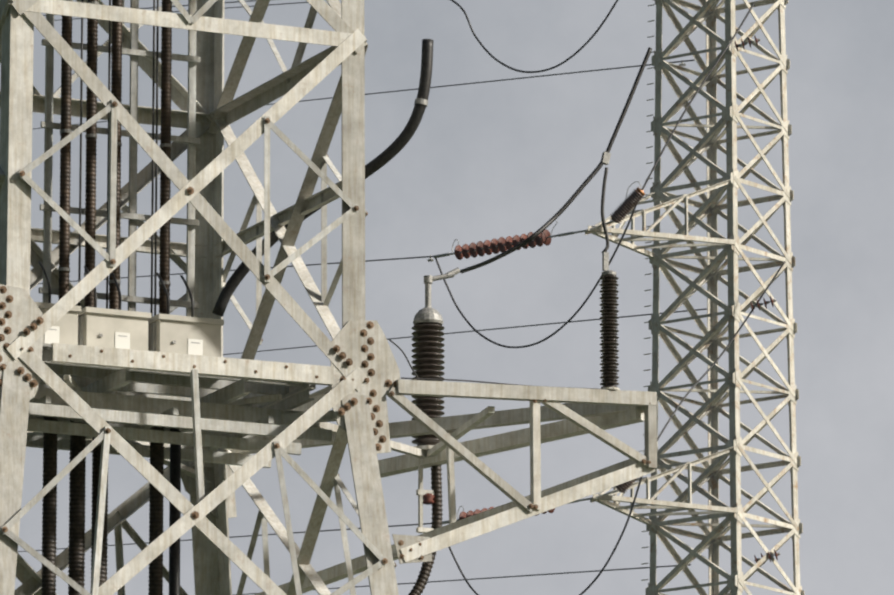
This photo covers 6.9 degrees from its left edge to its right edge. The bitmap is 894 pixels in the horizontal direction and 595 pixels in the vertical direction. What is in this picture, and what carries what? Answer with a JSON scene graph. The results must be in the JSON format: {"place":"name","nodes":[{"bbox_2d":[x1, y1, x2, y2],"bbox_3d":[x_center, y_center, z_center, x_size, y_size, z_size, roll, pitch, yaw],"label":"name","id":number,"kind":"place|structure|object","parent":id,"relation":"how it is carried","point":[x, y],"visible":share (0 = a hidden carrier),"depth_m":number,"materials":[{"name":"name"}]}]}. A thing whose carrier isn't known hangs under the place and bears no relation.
{"place":"outdoors","nodes":[
{"label":"outdoors","id":0,"kind":"place"},
{"bbox_2d":[0,0,893,594],"label":"sky","id":1,"kind":"structure","parent":0,"point":[482,162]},
{"label":"ground","id":2,"kind":"structure","parent":0,"visible":0},
{"bbox_2d":[0,0,656,594],"bbox_3d":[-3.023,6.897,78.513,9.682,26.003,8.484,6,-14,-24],"label":"tower steelwork","id":3,"kind":"object","parent":2,"relation":"on","point":[574,410],"visible":0.92,"depth_m":78.83,"materials":[{"name":"metal"}]},
{"bbox_2d":[0,0,394,594],"bbox_3d":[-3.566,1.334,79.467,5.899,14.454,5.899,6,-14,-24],"label":"tower redundants","id":4,"kind":"object","parent":3,"relation":"on","point":[131,406],"visible":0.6,"depth_m":78.59,"materials":[{"name":"grey metal"}]},
{"bbox_2d":[58,0,171,313],"bbox_3d":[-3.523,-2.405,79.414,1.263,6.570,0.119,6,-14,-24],"label":"corrugated cable sheath","id":5,"kind":"object","parent":4,"relation":"attached to","point":[91,142],"visible":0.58,"depth_m":79.13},
{"bbox_2d":[35,302,223,356],"bbox_3d":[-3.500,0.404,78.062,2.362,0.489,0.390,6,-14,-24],"label":"link boxes","id":6,"kind":"object","parent":4,"relation":"on","point":[180,330],"visible":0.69,"depth_m":78.01,"materials":[{"name":"paint"}]},
{"bbox_2d":[44,326,202,354],"bbox_3d":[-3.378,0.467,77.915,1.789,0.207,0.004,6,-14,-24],"label":"link box labels","id":7,"kind":"object","parent":6,"relation":"attached to","point":[52,336],"visible":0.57,"depth_m":77.91,"materials":[{"name":"white paper"}]},
{"bbox_2d":[41,416,442,594],"bbox_3d":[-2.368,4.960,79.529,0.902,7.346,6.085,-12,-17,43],"label":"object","id":8,"kind":"object","parent":3,"relation":"attached to","point":[77,516],"visible":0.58,"depth_m":78.50,"materials":[{"name":"black rubber"}]},
{"bbox_2d":[0,101,650,566],"bbox_3d":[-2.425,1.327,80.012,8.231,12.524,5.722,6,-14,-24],"label":"tower bolts","id":9,"kind":"object","parent":3,"relation":"on","point":[276,445],"visible":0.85,"depth_m":78.33,"materials":[{"name":"metal"}]},
{"bbox_2d":[58,0,615,343],"bbox_3d":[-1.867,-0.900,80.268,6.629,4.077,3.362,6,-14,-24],"label":"aluminium fittings","id":10,"kind":"object","parent":3,"relation":"attached to","point":[427,313],"visible":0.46,"depth_m":82.35,"materials":[{"name":"metal"}]},
{"bbox_2d":[601,167,608,251],"bbox_3d":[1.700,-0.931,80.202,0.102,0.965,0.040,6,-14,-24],"label":"arrester dropper","id":11,"kind":"object","parent":10,"relation":"attached to","point":[602,210],"visible":0.98,"depth_m":80.17,"materials":[{"name":"grey"}]},
{"bbox_2d":[38,0,651,594],"bbox_3d":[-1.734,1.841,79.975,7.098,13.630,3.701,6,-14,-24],"label":"black cables","id":12,"kind":"object","parent":3,"relation":"attached to","point":[372,166],"visible":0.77,"depth_m":79.32,"materials":[{"name":"black rubber"}]},
{"bbox_2d":[411,275,618,445],"bbox_3d":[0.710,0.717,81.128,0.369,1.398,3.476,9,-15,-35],"label":"porcelain insulators","id":13,"kind":"object","parent":3,"relation":"on","point":[428,350],"visible":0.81,"depth_m":82.14,"materials":[{"name":"black ceramic"}]},
{"bbox_2d":[423,35,777,563],"bbox_3d":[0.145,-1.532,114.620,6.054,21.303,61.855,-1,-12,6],"label":"insulators","id":14,"kind":"object","parent":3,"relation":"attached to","point":[479,251],"visible":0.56,"depth_m":142.82,"materials":[{"name":"red ceramic"}]},
{"bbox_2d":[585,0,804,594],"bbox_3d":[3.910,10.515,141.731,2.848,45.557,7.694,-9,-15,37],"label":"lattice tower","id":15,"kind":"structure","parent":2,"relation":"on","point":[711,273],"depth_m":145.64,"materials":[{"name":"metal"}]},
{"bbox_2d":[427,38,779,560],"bbox_3d":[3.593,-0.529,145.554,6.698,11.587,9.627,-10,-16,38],"label":"insulator fittings","id":16,"kind":"object","parent":15,"relation":"attached to","point":[550,236],"visible":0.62,"depth_m":142.65,"materials":[{"name":"metal"}]},
{"bbox_2d":[18,0,706,594],"bbox_3d":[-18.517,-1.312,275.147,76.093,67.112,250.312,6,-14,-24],"label":"conductors","id":17,"kind":"object","parent":16,"relation":"attached to","point":[414,336],"visible":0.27,"depth_m":170.23,"materials":[{"name":"grey"}]},
{"bbox_2d":[435,0,785,594],"bbox_3d":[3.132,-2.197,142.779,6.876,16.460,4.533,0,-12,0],"label":"jumper cables","id":18,"kind":"object","parent":16,"relation":"attached to","point":[612,257],"visible":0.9,"depth_m":142.51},
{"bbox_2d":[610,189,643,492],"bbox_3d":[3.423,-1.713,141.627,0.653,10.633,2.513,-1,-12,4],"label":"tower rod insulators","id":19,"kind":"object","parent":16,"relation":"attached to","point":[618,215],"visible":0.69,"depth_m":141.53,"materials":[{"name":"ceramic"}]},
{"bbox_2d":[636,187,644,195],"bbox_3d":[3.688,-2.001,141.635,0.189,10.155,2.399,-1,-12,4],"label":"insulator end caps","id":20,"kind":"object","parent":16,"relation":"attached to","point":[638,189],"visible":0.4,"depth_m":141.55,"materials":[{"name":"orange metal"}]}
]}

